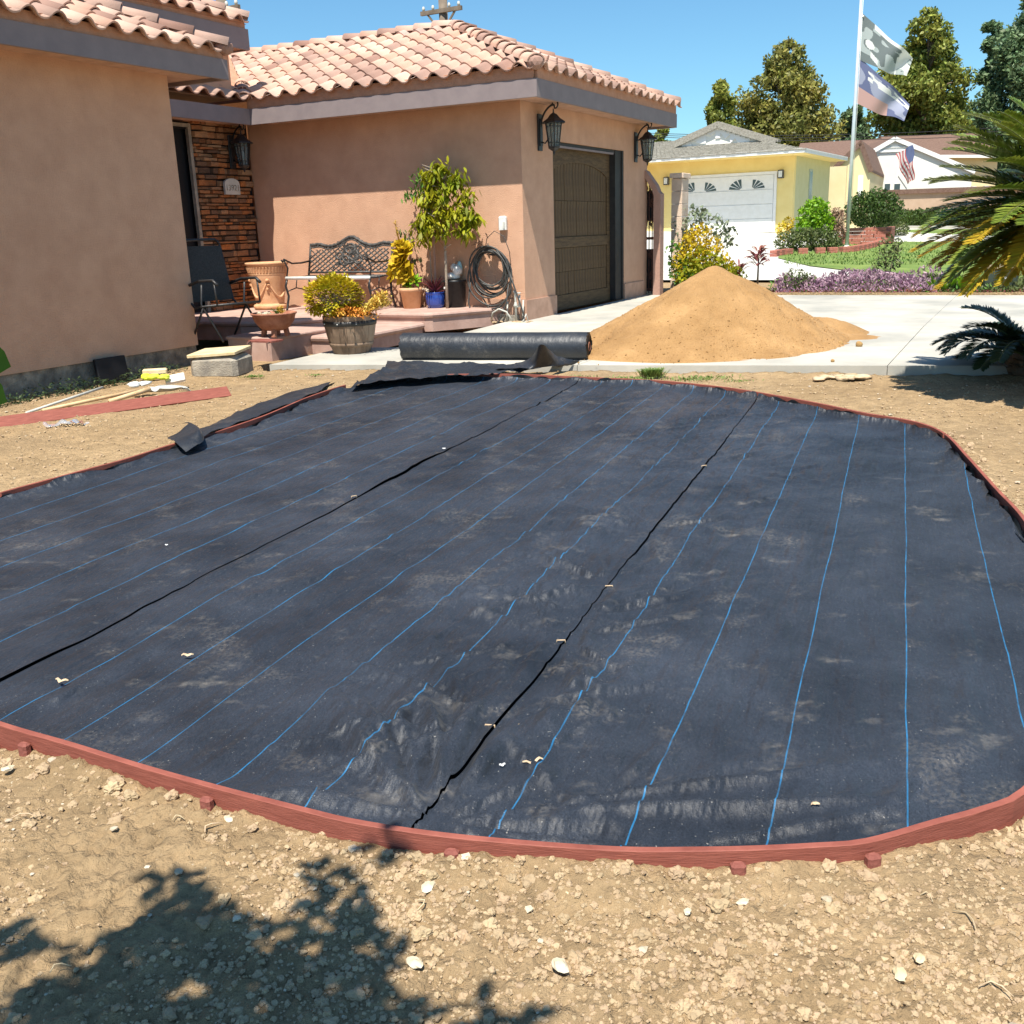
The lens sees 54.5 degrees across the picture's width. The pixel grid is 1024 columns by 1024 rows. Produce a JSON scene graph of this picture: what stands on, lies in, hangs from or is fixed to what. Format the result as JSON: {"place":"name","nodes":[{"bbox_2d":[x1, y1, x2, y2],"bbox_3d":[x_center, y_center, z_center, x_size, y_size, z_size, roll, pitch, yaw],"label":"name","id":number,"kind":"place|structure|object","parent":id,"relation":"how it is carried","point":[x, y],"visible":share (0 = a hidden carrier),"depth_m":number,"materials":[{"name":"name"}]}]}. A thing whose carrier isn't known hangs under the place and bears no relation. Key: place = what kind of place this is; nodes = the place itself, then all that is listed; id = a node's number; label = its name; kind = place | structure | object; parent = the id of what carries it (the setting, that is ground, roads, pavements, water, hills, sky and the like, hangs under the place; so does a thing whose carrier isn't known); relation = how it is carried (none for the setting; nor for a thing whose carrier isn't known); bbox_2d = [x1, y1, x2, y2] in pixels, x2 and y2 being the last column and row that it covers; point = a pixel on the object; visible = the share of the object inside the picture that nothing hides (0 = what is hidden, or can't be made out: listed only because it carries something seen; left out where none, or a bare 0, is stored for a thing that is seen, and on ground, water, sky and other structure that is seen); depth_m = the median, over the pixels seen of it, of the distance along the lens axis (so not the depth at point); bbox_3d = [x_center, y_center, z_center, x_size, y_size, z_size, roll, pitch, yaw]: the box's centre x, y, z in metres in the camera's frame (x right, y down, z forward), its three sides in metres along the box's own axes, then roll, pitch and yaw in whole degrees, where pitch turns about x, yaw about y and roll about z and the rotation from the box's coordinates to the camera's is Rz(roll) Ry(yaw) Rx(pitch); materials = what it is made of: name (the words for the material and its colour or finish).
{"place":"outdoors","nodes":[
{"label":"outdoors","id":0,"kind":"place"},
{"bbox_2d":[0,354,1023,1023],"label":"soil ground","id":1,"kind":"structure","parent":0,"point":[116,890],"depth_m":2.29,"materials":[{"name":"beige soil"}]},
{"bbox_2d":[25,386,103,412],"bbox_3d":[-4.263,-1.078,9.506,0.030,0.067,1.215,1,16,11],"label":"garden tool","id":2,"kind":"object","parent":1,"relation":"on","point":[67,399],"visible":0.91,"depth_m":9.48,"materials":[{"name":"beige wood"}]},
{"bbox_2d":[0,362,187,407],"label":"dark debris","id":3,"kind":"object","parent":1,"relation":"on","point":[69,387],"visible":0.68,"depth_m":10.66,"materials":[{"name":"black plant"}]},
{"bbox_2d":[93,355,128,382],"bbox_3d":[-4.529,-1.619,11.224,0.080,0.263,0.420,6,18,27],"label":"slate panel","id":4,"kind":"object","parent":1,"relation":"on","point":[112,368],"visible":1,"depth_m":11.19,"materials":[{"name":"black stone"}]},
{"bbox_2d":[0,386,231,426],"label":"spare board","id":5,"kind":"object","parent":1,"relation":"on","point":[113,406],"visible":1,"depth_m":9.15,"materials":[{"name":"red wood"}]},
{"bbox_2d":[42,385,190,410],"bbox_3d":[-3.772,-1.096,9.505,0.477,0.111,1.517,10,19,35],"label":"garden tool","id":6,"kind":"object","parent":1,"relation":"on","point":[92,400],"visible":0.65,"depth_m":9.34,"materials":[{"name":"brown wood"}]},
{"bbox_2d":[108,386,182,401],"bbox_3d":[-3.521,-1.150,9.562,0.224,0.105,0.765,12,21,41],"label":"wooden stake","id":7,"kind":"object","parent":1,"relation":"on","point":[149,389],"visible":0.98,"depth_m":9.54,"materials":[{"name":"brown wood"}]},
{"bbox_2d":[187,345,252,375],"bbox_3d":[-3.379,-1.757,11.520,0.608,0.291,0.549,1,16,10],"label":"concrete box","id":8,"kind":"object","parent":1,"relation":"on","point":[228,361],"visible":1,"depth_m":11.30,"materials":[{"name":"grey concrete"}]},
{"bbox_2d":[200,382,329,435],"bbox_3d":[-2.188,-0.968,8.946,0.444,0.074,3.261,2,16,13],"label":"fabric strip","id":9,"kind":"object","parent":1,"relation":"on","point":[257,409],"visible":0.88,"depth_m":8.78,"materials":[{"name":"black fabric"}]},
{"bbox_2d":[0,385,754,827],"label":"weed barrier underlap","id":10,"kind":"object","parent":1,"relation":"on","point":[458,773],"depth_m":4.12,"materials":[{"name":"black fabric"}]},
{"bbox_2d":[0,721,81,758],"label":"edging board","id":11,"kind":"object","parent":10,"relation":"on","point":[12,737],"visible":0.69,"depth_m":3.02,"materials":[{"name":"red wood"}]},
{"bbox_2d":[0,385,345,496],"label":"edging board","id":12,"kind":"object","parent":10,"relation":"on","point":[284,409],"visible":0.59,"depth_m":7.22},
{"bbox_2d":[0,375,579,677],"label":"weed barrier sheet","id":13,"kind":"object","parent":10,"relation":"on","point":[86,554],"visible":1,"depth_m":5.98,"materials":[{"name":"fabric"}]},
{"bbox_2d":[168,422,203,451],"bbox_3d":[-2.439,-0.580,7.450,0.244,0.106,0.768,-9,17,-24],"label":"fabric end","id":14,"kind":"object","parent":13,"relation":"on","point":[187,437],"visible":1,"depth_m":7.27,"materials":[{"name":"black fabric"}]},
{"bbox_2d":[0,378,756,827],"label":"weed barrier sheet","id":15,"kind":"object","parent":10,"relation":"on","point":[384,652],"visible":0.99,"depth_m":3.96,"materials":[{"name":"fabric"}]},
{"bbox_2d":[0,374,1023,540],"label":"frayed fabric edge","id":16,"kind":"object","parent":10,"relation":"on","point":[989,493],"visible":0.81,"depth_m":7.24,"materials":[{"name":"black fabric"}]},
{"bbox_2d":[414,393,1023,846],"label":"weed barrier sheet","id":17,"kind":"object","parent":10,"relation":"on","point":[792,615],"visible":0.98,"depth_m":3.43,"materials":[{"name":"fabric"}]},
{"bbox_2d":[78,745,869,868],"bbox_3d":[-0.235,0.820,2.582,2.208,0.115,0.213,2,16,15],"label":"edging board","id":18,"kind":"object","parent":1,"relation":"on","point":[286,814],"visible":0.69,"depth_m":2.45,"materials":[{"name":"red wood"}]},
{"bbox_2d":[1,757,1017,1023],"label":"pale stone chips","id":19,"kind":"object","parent":1,"relation":"on","point":[463,857],"visible":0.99,"depth_m":2.27,"materials":[{"name":"beige stone"}]},
{"bbox_2d":[0,756,1023,1023],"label":"soil clods","id":20,"kind":"object","parent":1,"relation":"on","point":[362,904],"visible":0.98,"depth_m":2.17,"materials":[{"name":"beige soil"}]},
{"bbox_2d":[0,385,1023,928],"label":"soil clods by board","id":21,"kind":"object","parent":1,"relation":"on","point":[114,785],"visible":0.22,"depth_m":2.39,"materials":[{"name":"beige soil"}]},
{"bbox_2d":[0,369,1023,512],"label":"soil crumbs","id":22,"kind":"object","parent":1,"relation":"on","point":[871,410],"visible":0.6,"depth_m":8.41,"materials":[{"name":"beige soil"}]},
{"bbox_2d":[10,813,1013,996],"bbox_3d":[-0.179,0.883,2.320,2.385,0.007,0.583,-1,16,4],"label":"dry straw","id":23,"kind":"object","parent":1,"relation":"on","point":[425,899],"visible":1,"depth_m":2.19,"materials":[{"name":"beige plant"}]},
{"bbox_2d":[635,366,668,377],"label":"weed tuft","id":24,"kind":"object","parent":1,"relation":"on","point":[650,372],"visible":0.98,"depth_m":10.04,"materials":[{"name":"green plant"}]},
{"bbox_2d":[448,374,945,437],"bbox_3d":[1.391,-1.035,8.917,5.310,0.115,0.958,13,22,43],"label":"edging board","id":25,"kind":"object","parent":1,"relation":"on","point":[906,421],"visible":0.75,"depth_m":8.46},
{"bbox_2d":[352,359,579,386],"bbox_3d":[-0.412,-1.521,10.561,2.370,0.095,1.724,-2,16,0],"label":"fabric flap","id":26,"kind":"object","parent":25,"relation":"on","point":[393,370],"visible":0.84,"depth_m":10.58,"materials":[{"name":"black fabric"}]},
{"bbox_2d":[496,345,578,368],"bbox_3d":[0.270,-1.675,10.516,0.686,0.278,0.617,8,19,31],"label":"fabric fold","id":27,"kind":"object","parent":26,"relation":"on","point":[543,356],"visible":1,"depth_m":10.39,"materials":[{"name":"black fabric"}]},
{"bbox_2d":[812,373,871,380],"bbox_3d":[3.187,-1.304,9.612,0.618,0.056,0.318,-2,16,0],"label":"crumpled rag","id":28,"kind":"object","parent":1,"relation":"on","point":[845,377],"visible":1,"depth_m":9.55,"materials":[{"name":"beige fabric"}]},
{"bbox_2d":[864,852,881,868],"bbox_3d":[0.859,0.869,2.375,0.036,0.120,0.031,-5,16,-12],"label":"wooden stake","id":29,"kind":"object","parent":1,"relation":"on","point":[872,860],"visible":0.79,"depth_m":2.35,"materials":[{"name":"wood"}]},
{"bbox_2d":[866,434,1023,855],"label":"edging board","id":30,"kind":"object","parent":1,"relation":"on","point":[1008,811],"visible":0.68,"depth_m":2.48,"materials":[{"name":"red wood"}]},
{"bbox_2d":[909,96,1023,297],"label":"sago cycad","id":31,"kind":"object","parent":1,"relation":"on","point":[1008,208],"visible":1,"depth_m":7.87,"materials":[{"name":"green plant"}]},
{"bbox_2d":[931,304,1023,376],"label":"sago cycad","id":32,"kind":"object","parent":1,"relation":"on","point":[1007,337],"visible":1,"depth_m":9.29,"materials":[{"name":"green plant"}]},
{"bbox_2d":[196,280,896,350],"bbox_3d":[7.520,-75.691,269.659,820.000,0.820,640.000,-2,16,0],"label":"ground","id":33,"kind":"structure","parent":0,"point":[202,344],"depth_m":16.89,"materials":[{"name":"grey concrete"}]},
{"bbox_2d":[0,348,10,404],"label":"cactus","id":34,"kind":"object","parent":33,"relation":"on","point":[4,364],"visible":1,"depth_m":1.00,"materials":[{"name":"green plant"}]},
{"bbox_2d":[0,0,681,399],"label":"stucco house","id":35,"kind":"structure","parent":33,"relation":"on","point":[120,120],"depth_m":14.68,"materials":[{"name":"paint"}]},
{"bbox_2d":[173,128,205,312],"bbox_3d":[-5.569,-4.485,15.310,0.500,3.000,1.400,6,18,27],"label":"entry door","id":36,"kind":"structure","parent":35,"relation":"in","point":[179,134],"depth_m":15.55,"materials":[{"name":"black"}]},
{"bbox_2d":[223,178,240,194],"bbox_3d":[-4.561,-5.297,16.166,0.046,0.250,0.340,6,18,27],"label":"address plaque","id":37,"kind":"object","parent":35,"relation":"attached to","point":[231,186],"visible":1,"depth_m":16.14,"materials":[{"name":"concrete"}]},
{"bbox_2d":[227,124,252,172],"bbox_3d":[-4.367,-5.866,16.006,0.431,0.766,0.330,6,18,27],"label":"wall lantern","id":38,"kind":"object","parent":35,"relation":"attached to","point":[239,145],"depth_m":15.97,"materials":[{"name":"black metal"}]},
{"bbox_2d":[467,231,524,327],"bbox_3d":[-0.228,-3.453,14.890,0.961,1.477,0.301,6,18,27],"label":"garden hose","id":39,"kind":"object","parent":35,"relation":"hanging from","point":[499,254],"visible":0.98,"depth_m":14.87,"materials":[{"name":"rubber"}]},
{"bbox_2d":[537,102,564,154],"bbox_3d":[0.592,-5.670,14.671,0.431,0.766,0.330,6,18,27],"label":"wall lantern","id":40,"kind":"object","parent":35,"relation":"attached to","point":[553,122],"depth_m":14.63,"materials":[{"name":"black metal"}]},
{"bbox_2d":[553,148,610,310],"bbox_3d":[1.195,-4.831,16.902,0.075,2.608,2.987,6,18,27],"label":"garage door","id":41,"kind":"structure","parent":35,"relation":"in","point":[581,194],"depth_m":16.81,"materials":[{"name":"brown wood"}]},
{"bbox_2d":[634,123,656,165],"bbox_3d":[2.444,-6.702,18.086,0.431,0.766,0.330,6,18,27],"label":"wall lantern","id":42,"kind":"object","parent":35,"relation":"attached to","point":[647,139],"depth_m":18.05,"materials":[{"name":"black metal"}]},
{"bbox_2d":[645,170,663,294],"bbox_3d":[2.570,-5.363,19.140,0.670,2.480,0.200,6,18,27],"label":"gate pilaster","id":43,"kind":"object","parent":35,"relation":"attached to","point":[658,223],"visible":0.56,"depth_m":18.96,"materials":[{"name":"pink paint"}]},
{"bbox_2d":[647,186,653,292],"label":"iron gate","id":44,"kind":"structure","parent":43,"relation":"attached to","point":[650,195],"depth_m":19.25,"materials":[{"name":"black metal"}]},
{"bbox_2d":[195,305,503,361],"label":"porch steps","id":45,"kind":"structure","parent":33,"relation":"on","point":[308,336],"depth_m":14.26,"materials":[{"name":"pink concrete"}]},
{"bbox_2d":[186,238,261,341],"bbox_3d":[-3.637,-2.783,12.383,0.824,1.224,0.665,11,20,38],"label":"patio chair","id":46,"kind":"object","parent":45,"relation":"on","point":[210,280],"visible":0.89,"depth_m":12.49,"materials":[{"name":"black fabric"}]},
{"bbox_2d":[245,261,287,309],"bbox_3d":[-3.972,-3.698,16.221,0.693,0.748,0.693,0,16,8],"label":"terracotta urn","id":47,"kind":"object","parent":45,"relation":"on","point":[271,275],"visible":0.88,"depth_m":16.01,"materials":[{"name":"orange ceramic"}]},
{"bbox_2d":[250,305,296,337],"bbox_3d":[-2.981,-2.402,12.462,0.570,0.402,0.570,6,18,27],"label":"footed bowl","id":48,"kind":"object","parent":45,"relation":"on","point":[276,321],"visible":1,"depth_m":12.31,"materials":[{"name":"ceramic"}]},
{"bbox_2d":[281,235,396,310],"bbox_3d":[-2.712,-3.756,15.614,1.632,1.132,0.834,6,18,27],"label":"garden bench","id":49,"kind":"object","parent":45,"relation":"on","point":[352,252],"visible":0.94,"depth_m":15.74,"materials":[{"name":"metal"}]},
{"bbox_2d":[385,220,422,308],"bbox_3d":[-1.694,-3.816,15.317,0.667,1.326,0.460,6,18,27],"label":"potted plant","id":50,"kind":"object","parent":45,"relation":"on","point":[400,268],"visible":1,"depth_m":15.26,"materials":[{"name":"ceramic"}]},
{"bbox_2d":[401,167,446,292],"bbox_3d":[-1.290,-4.181,15.183,0.838,2.075,0.255,6,18,27],"label":"climbing plant","id":51,"kind":"object","parent":45,"relation":"on","point":[414,194],"visible":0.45,"depth_m":15.06,"materials":[{"name":"green plant"}]},
{"bbox_2d":[421,276,444,307],"bbox_3d":[-1.162,-3.403,15.342,0.585,0.485,0.558,-6,16,-16],"label":"blue pot","id":52,"kind":"object","parent":45,"relation":"on","point":[435,298],"visible":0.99,"depth_m":15.26,"materials":[{"name":"ceramic"}]},
{"bbox_2d":[404,155,486,308],"bbox_3d":[-0.980,-4.152,14.809,1.365,2.205,0.523,6,18,27],"label":"young tree","id":53,"kind":"object","parent":45,"relation":"on","point":[467,220],"visible":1,"depth_m":14.62,"materials":[{"name":"green plant"}]},
{"bbox_2d":[443,261,465,307],"bbox_3d":[-0.877,-3.508,15.303,0.356,0.690,0.356,6,18,27],"label":"black bin","id":54,"kind":"object","parent":45,"relation":"on","point":[457,293],"visible":0.98,"depth_m":15.20,"materials":[{"name":"plastic"}]},
{"bbox_2d":[420,0,461,21],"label":"utility pole","id":55,"kind":"object","parent":33,"relation":"on","point":[443,10],"visible":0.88,"depth_m":30.77,"materials":[{"name":"brown wood"}]},
{"bbox_2d":[670,173,690,288],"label":"block column","id":56,"kind":"structure","parent":33,"relation":"on","point":[679,195],"depth_m":19.59,"materials":[{"name":"beige concrete"}]},
{"bbox_2d":[665,240,696,285],"bbox_3d":[3.475,-4.747,19.342,0.985,1.126,0.715,-2,16,0],"label":"green undershrub","id":57,"kind":"object","parent":33,"relation":"on","point":[676,259],"visible":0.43,"depth_m":19.28,"materials":[{"name":"green plant"}]},
{"bbox_2d":[671,222,737,281],"bbox_3d":[3.749,-4.947,19.288,1.319,1.347,0.705,-2,16,0],"label":"golden shrub","id":58,"kind":"object","parent":33,"relation":"on","point":[691,241],"visible":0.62,"depth_m":19.15,"materials":[{"name":"yellow plant"}]},
{"bbox_2d":[672,203,738,263],"bbox_3d":[3.851,-5.301,19.843,1.392,1.706,0.693,-2,16,0],"label":"rose bush","id":59,"kind":"object","parent":33,"relation":"on","point":[702,213],"visible":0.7,"depth_m":19.68,"materials":[{"name":"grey plant"}]},
{"bbox_2d":[675,245,748,283],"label":"golden underleaves","id":60,"kind":"object","parent":33,"relation":"on","point":[697,265],"visible":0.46,"depth_m":19.03,"materials":[{"name":"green plant"}]},
{"bbox_2d":[703,78,739,126],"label":"tree","id":61,"kind":"object","parent":33,"relation":"on","point":[715,112],"visible":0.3,"depth_m":68.75,"materials":[{"name":"green plant"}]},
{"bbox_2d":[729,36,847,147],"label":"tree","id":62,"kind":"object","parent":33,"relation":"on","point":[787,77],"visible":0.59,"depth_m":71.29,"materials":[{"name":"green plant"}]},
{"bbox_2d":[799,137,900,166],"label":"long house","id":63,"kind":"structure","parent":33,"relation":"on","point":[842,148],"depth_m":64.89,"materials":[{"name":"brown"}]},
{"bbox_2d":[839,104,876,140],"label":"tree","id":64,"kind":"object","parent":33,"relation":"on","point":[861,128],"visible":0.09,"depth_m":85.89,"materials":[{"name":"green plant"}]},
{"bbox_2d":[833,140,883,229],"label":"brown roof house","id":65,"kind":"structure","parent":33,"relation":"on","point":[868,172],"depth_m":51.31,"materials":[{"name":"paint"}]},
{"bbox_2d":[766,287,1023,294],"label":"planting bed","id":66,"kind":"object","parent":33,"relation":"on","point":[893,293],"depth_m":17.35,"materials":[{"name":"soil"}]},
{"bbox_2d":[743,245,774,283],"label":"ti plant","id":67,"kind":"object","parent":66,"relation":"on","point":[760,251],"visible":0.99,"depth_m":19.04,"materials":[{"name":"red plant"}]},
{"bbox_2d":[782,265,816,289],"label":"shrub","id":68,"kind":"object","parent":66,"relation":"on","point":[785,277],"visible":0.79,"depth_m":18.27,"materials":[{"name":"green plant"}]},
{"bbox_2d":[871,232,902,288],"bbox_3d":[6.868,-4.591,18.198,0.580,1.043,0.375,-2,16,0],"label":"leafy sapling","id":69,"kind":"object","parent":66,"relation":"on","point":[896,250],"visible":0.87,"depth_m":18.14,"materials":[{"name":"green plant"}]},
{"bbox_2d":[768,264,1011,292],"bbox_3d":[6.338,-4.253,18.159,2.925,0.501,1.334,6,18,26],"label":"ground cover","id":70,"kind":"object","parent":66,"relation":"on","point":[867,275],"visible":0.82,"depth_m":17.90,"materials":[{"name":"purple plant"}]},
{"bbox_2d":[768,288,1023,292],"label":"edge weeds","id":71,"kind":"object","parent":66,"relation":"on","point":[886,291],"visible":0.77,"depth_m":17.37,"materials":[{"name":"green plant"}]},
{"bbox_2d":[920,272,1023,291],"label":"ground cover","id":72,"kind":"object","parent":66,"relation":"on","point":[1020,283],"visible":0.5,"depth_m":16.84,"materials":[{"name":"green plant"}]},
{"bbox_2d":[864,6,978,137],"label":"tree","id":73,"kind":"object","parent":33,"relation":"on","point":[934,73],"visible":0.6,"depth_m":76.68,"materials":[{"name":"green plant"}]},
{"bbox_2d":[869,136,976,189],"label":"white house","id":74,"kind":"structure","parent":33,"relation":"on","point":[927,163],"depth_m":58.93,"materials":[{"name":"white paint"}]},
{"bbox_2d":[896,144,914,183],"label":"house flag","id":75,"kind":"object","parent":74,"relation":"attached to","point":[905,156],"visible":1,"depth_m":57.73,"materials":[{"name":"multicoloured fabric"}]},
{"bbox_2d":[877,133,996,186],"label":"long house","id":76,"kind":"structure","parent":33,"relation":"on","point":[937,144],"depth_m":71.75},
{"bbox_2d":[885,206,996,225],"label":"clipped hedge","id":77,"kind":"object","parent":33,"relation":"on","point":[915,217],"visible":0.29,"depth_m":51.49,"materials":[{"name":"green plant"}]},
{"bbox_2d":[879,186,1020,210],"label":"garden wall","id":78,"kind":"structure","parent":33,"relation":"on","point":[914,199],"depth_m":56.60,"materials":[{"name":"brown paint"}]},
{"bbox_2d":[975,19,1013,163],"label":"tree","id":79,"kind":"object","parent":33,"relation":"on","point":[992,26],"visible":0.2,"depth_m":79.05,"materials":[{"name":"green plant"}]},
{"bbox_2d":[970,0,1023,184],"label":"tree","id":80,"kind":"object","parent":33,"relation":"on","point":[1009,46],"visible":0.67,"depth_m":75.77,"materials":[{"name":"green plant"}]},
{"bbox_2d":[214,0,1022,174],"label":"sky","id":81,"kind":"structure","parent":0,"point":[681,48],"materials":[{"name":"blue"}]},
{"bbox_2d":[270,295,1023,375],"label":"driveway","id":82,"kind":"structure","parent":0,"point":[908,328],"depth_m":11.91,"materials":[{"name":"concrete"}]},
{"bbox_2d":[303,271,391,354],"bbox_3d":[-2.020,-2.448,12.184,1.131,0.993,0.800,3,17,16],"label":"potted plant","id":83,"kind":"object","parent":82,"relation":"on","point":[350,328],"visible":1,"depth_m":12.04,"materials":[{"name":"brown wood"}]},
{"bbox_2d":[398,332,591,359],"bbox_3d":[-0.203,-1.878,11.262,2.210,0.317,0.314,3,17,16],"label":"fabric roll","id":84,"kind":"object","parent":82,"relation":"on","point":[489,346],"visible":0.95,"depth_m":11.14,"materials":[{"name":"black fabric"}]},
{"bbox_2d":[491,290,532,322],"bbox_3d":[-0.053,-3.071,14.896,0.761,0.495,0.211,6,18,27],"label":"water spigot","id":85,"kind":"object","parent":82,"relation":"on","point":[516,305],"visible":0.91,"depth_m":14.86,"materials":[{"name":"metal"}]},
{"bbox_2d":[578,266,881,364],"bbox_3d":[2.634,-2.443,11.799,5.455,0.954,3.271,-2,16,0],"label":"sand pile","id":86,"kind":"object","parent":82,"relation":"on","point":[714,314],"visible":0.84,"depth_m":11.02,"materials":[{"name":"sand"}]},
{"bbox_2d":[647,229,991,279],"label":"neighbour path","id":87,"kind":"structure","parent":0,"point":[772,268],"depth_m":32.00,"materials":[{"name":"concrete"}]},
{"bbox_2d":[647,121,848,232],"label":"yellow house","id":88,"kind":"structure","parent":87,"relation":"on","point":[741,180],"depth_m":45.25,"materials":[{"name":"paint"}]},
{"bbox_2d":[681,174,773,232],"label":"garage door","id":89,"kind":"structure","parent":88,"relation":"in","point":[746,201],"depth_m":45.18,"materials":[{"name":"white paint"}]},
{"bbox_2d":[770,240,882,256],"bbox_3d":[10.545,-8.429,31.666,6.355,0.317,1.350,-14,20,-38],"label":"brick border","id":90,"kind":"object","parent":87,"relation":"on","point":[853,248],"visible":0.86,"depth_m":30.73,"materials":[{"name":"red brick"}]},
{"bbox_2d":[827,207,846,240],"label":"dried rose","id":91,"kind":"object","parent":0,"point":[839,225],"visible":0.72,"depth_m":32.37,"materials":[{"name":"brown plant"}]},
{"bbox_2d":[778,229,1023,277],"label":"lawn","id":92,"kind":"structure","parent":0,"point":[906,267],"depth_m":27.22,"materials":[{"name":"green plant"}]},
{"bbox_2d":[773,226,842,250],"bbox_3d":[9.502,-8.713,31.867,2.204,0.911,1.020,-2,16,0],"label":"olive shrub","id":93,"kind":"object","parent":92,"relation":"on","point":[814,240],"visible":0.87,"depth_m":31.70,"materials":[{"name":"green plant"}]},
{"bbox_2d":[793,196,836,239],"bbox_3d":[9.874,-9.424,32.386,1.430,1.710,1.200,-2,16,0],"label":"lime bush","id":94,"kind":"object","parent":92,"relation":"on","point":[819,215],"visible":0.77,"depth_m":32.10,"materials":[{"name":"green plant"}]},
{"bbox_2d":[844,0,863,246],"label":"flagpole","id":95,"kind":"object","parent":92,"relation":"on","point":[853,137],"visible":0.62,"depth_m":31.55,"materials":[{"name":"metal"}]},
{"bbox_2d":[857,60,909,120],"bbox_3d":[11.646,-13.241,31.153,1.643,1.939,0.293,2,16,13],"label":"flag","id":96,"kind":"object","parent":95,"relation":"attached to","point":[878,94],"visible":1,"depth_m":31.17,"materials":[{"name":"multicoloured fabric"}]},
{"bbox_2d":[859,14,912,75],"bbox_3d":[11.592,-14.463,30.702,1.651,1.873,0.285,1,16,9],"label":"flag","id":97,"kind":"object","parent":95,"relation":"attached to","point":[881,49],"visible":1,"depth_m":30.81,"materials":[{"name":"grey fabric"}]},
{"bbox_2d":[838,226,894,243],"bbox_3d":[12.413,-9.677,34.799,1.740,0.565,1.740,5,17,24],"label":"brick planter","id":98,"kind":"object","parent":92,"relation":"on","point":[873,233],"visible":0.81,"depth_m":34.01,"materials":[{"name":"red brick"}]},
{"bbox_2d":[844,186,906,234],"bbox_3d":[13.885,-11.489,38.082,2.411,1.988,2.098,-2,16,0],"label":"round topiary","id":99,"kind":"object","parent":92,"relation":"on","point":[876,208],"visible":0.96,"depth_m":37.62,"materials":[{"name":"green plant"}]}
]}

